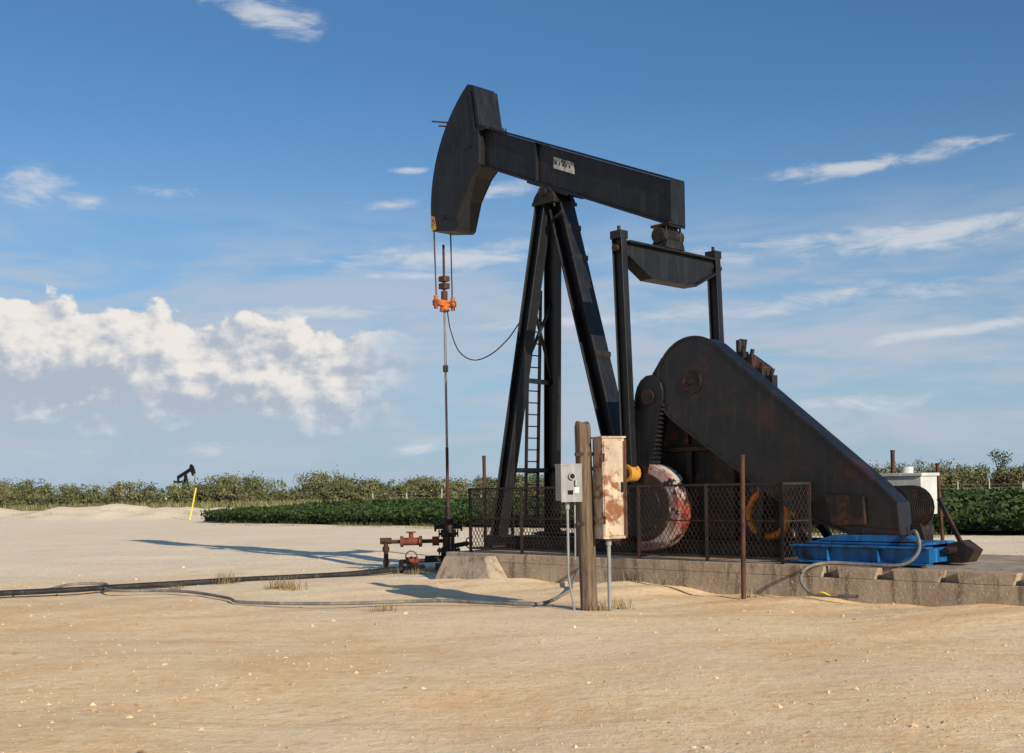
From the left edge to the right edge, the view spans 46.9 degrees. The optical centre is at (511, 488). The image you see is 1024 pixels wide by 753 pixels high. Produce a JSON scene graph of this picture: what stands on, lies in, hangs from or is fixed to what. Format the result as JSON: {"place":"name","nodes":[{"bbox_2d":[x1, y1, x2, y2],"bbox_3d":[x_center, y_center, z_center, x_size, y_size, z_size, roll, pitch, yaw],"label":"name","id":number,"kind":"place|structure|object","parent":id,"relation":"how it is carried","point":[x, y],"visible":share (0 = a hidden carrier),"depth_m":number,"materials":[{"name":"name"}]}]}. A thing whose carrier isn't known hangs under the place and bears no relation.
{"place":"outdoors","nodes":[
{"label":"outdoors","id":0,"kind":"place"},
{"bbox_2d":[9,508,951,611],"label":"dry grass","id":1,"kind":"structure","parent":0,"point":[280,586],"depth_m":21.53,"materials":[{"name":"beige plant"}]},
{"bbox_2d":[0,484,1023,752],"bbox_3d":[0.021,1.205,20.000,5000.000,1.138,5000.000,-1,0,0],"label":"ground","id":2,"kind":"structure","parent":0,"point":[176,542],"depth_m":12.00,"materials":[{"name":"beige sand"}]},
{"bbox_2d":[165,464,195,499],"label":"oil pumpjack","id":3,"kind":"object","parent":2,"relation":"on","point":[191,469],"visible":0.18,"depth_m":301.55,"materials":[{"name":"black paint"}]},
{"bbox_2d":[189,488,196,519],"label":"yellow marker pole","id":4,"kind":"object","parent":2,"relation":"on","point":[192,504],"visible":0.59,"depth_m":76.96,"materials":[{"name":"yellow plastic"}]},
{"bbox_2d":[0,564,424,595],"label":"flow line pipe","id":5,"kind":"object","parent":2,"relation":"on","point":[183,582],"visible":0.94,"depth_m":22.08,"materials":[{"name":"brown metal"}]},
{"bbox_2d":[51,567,578,605],"bbox_3d":[-3.834,1.582,19.667,9.808,0.382,3.845,-1,0,11],"label":"electric conduit hose","id":6,"kind":"object","parent":2,"relation":"on","point":[349,603],"visible":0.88,"depth_m":17.72,"materials":[{"name":"rubber"}]},
{"bbox_2d":[380,507,472,572],"bbox_3d":[-1.831,1.172,25.207,1.959,1.520,0.765,-1,0,-7],"label":"wellhead","id":7,"kind":"object","parent":2,"relation":"on","point":[448,533],"visible":0.84,"depth_m":25.24,"materials":[{"name":"black paint"}]},
{"bbox_2d":[435,555,507,578],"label":"concrete block","id":8,"kind":"structure","parent":2,"relation":"on","point":[465,567],"depth_m":21.76,"materials":[{"name":"beige concrete"}]},
{"bbox_2d":[0,457,1023,510],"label":"mesquite brush","id":9,"kind":"object","parent":2,"relation":"on","point":[228,492],"visible":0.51,"depth_m":154.67,"materials":[{"name":"green plant"}]},
{"bbox_2d":[554,464,581,609],"bbox_3d":[0.787,0.729,16.145,0.320,2.124,0.293,-1,0,-20],"label":"electric meter box","id":10,"kind":"object","parent":2,"relation":"on","point":[568,481],"visible":0.98,"depth_m":16.07,"materials":[{"name":"metal"}]},
{"bbox_2d":[574,421,597,610],"bbox_3d":[1.027,0.527,16.265,0.283,2.910,0.241,-1,0,0],"label":"wooden post","id":11,"kind":"object","parent":2,"relation":"on","point":[587,560],"visible":0.83,"depth_m":16.17,"materials":[{"name":"brown wood"}]},
{"bbox_2d":[575,436,627,610],"bbox_3d":[1.230,0.636,16.141,0.650,2.685,0.337,-1,0,-24],"label":"electrical cabinet","id":12,"kind":"object","parent":2,"relation":"on","point":[610,521],"visible":0.98,"depth_m":16.08,"materials":[{"name":"beige metal"}]},
{"bbox_2d":[200,487,1023,530],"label":"crop plants","id":13,"kind":"object","parent":2,"relation":"on","point":[986,506],"visible":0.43,"depth_m":61.98,"materials":[{"name":"green plant"}]},
{"bbox_2d":[204,515,1023,530],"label":"crop rows","id":14,"kind":"object","parent":2,"relation":"on","point":[990,528],"visible":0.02,"depth_m":54.35,"materials":[{"name":"green plant"}]},
{"bbox_2d":[372,479,1023,498],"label":"ranch fence","id":15,"kind":"object","parent":2,"relation":"on","point":[406,494],"visible":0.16,"depth_m":139.02,"materials":[{"name":"metal"}]},
{"bbox_2d":[446,550,1023,606],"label":"concrete pad","id":16,"kind":"object","parent":2,"relation":"on","point":[989,579],"visible":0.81,"depth_m":17.35,"materials":[{"name":"beige concrete"}]},
{"bbox_2d":[482,456,486,545],"bbox_3d":[-0.528,0.684,23.200,0.077,2.650,0.080,-1,0,0],"label":"steel pipe post","id":17,"kind":"object","parent":16,"relation":"on","point":[484,469],"visible":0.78,"depth_m":23.17,"materials":[{"name":"metal"}]},
{"bbox_2d":[468,482,844,563],"bbox_3d":[2.862,0.545,21.132,7.003,1.230,3.433,-1,0,45],"label":"steel fence","id":18,"kind":"object","parent":16,"relation":"on","point":[522,516],"visible":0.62,"depth_m":19.35,"materials":[{"name":"metal"}]},
{"bbox_2d":[431,84,982,565],"bbox_3d":[2.725,-3.624,21.252,11.904,9.511,3.100,-1,0,45],"label":"oil pumpjack","id":19,"kind":"object","parent":16,"relation":"on","point":[703,410],"visible":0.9,"depth_m":20.15,"materials":[{"name":"black paint"}]},
{"bbox_2d":[799,529,921,597],"bbox_3d":[4.889,1.056,16.611,1.581,0.943,0.783,-1,0,5],"label":"drain hose","id":20,"kind":"object","parent":16,"relation":"on","point":[905,563],"visible":1,"depth_m":16.59,"materials":[{"name":"rubber"}]},
{"bbox_2d":[890,450,894,472],"bbox_3d":[6.410,0.623,19.835,0.077,2.530,0.080,-1,0,0],"label":"steel pipe post","id":21,"kind":"object","parent":16,"relation":"on","point":[892,455],"visible":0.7,"depth_m":19.80,"materials":[{"name":"brown metal"}]},
{"bbox_2d":[935,463,943,539],"bbox_3d":[6.986,0.733,19.198,0.181,2.294,0.069,-1,0,0],"label":"steel pipe post","id":22,"kind":"object","parent":16,"relation":"on","point":[939,508],"visible":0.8,"depth_m":19.17,"materials":[{"name":"metal"}]},
{"bbox_2d":[740,455,745,598],"bbox_3d":[3.386,0.726,17.300,0.092,2.431,0.080,-1,0,0],"label":"steel pipe post","id":23,"kind":"object","parent":2,"relation":"on","point":[742,520],"visible":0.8,"depth_m":17.27,"materials":[{"name":"metal"}]},
{"bbox_2d":[986,448,1011,479],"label":"mesquite tree","id":24,"kind":"object","parent":2,"relation":"on","point":[1002,464],"visible":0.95,"depth_m":175.78,"materials":[{"name":"green plant"}]},
{"bbox_2d":[0,0,1023,495],"label":"sky","id":25,"kind":"structure","parent":0,"point":[217,240],"materials":[{"name":"blue"}]}
]}

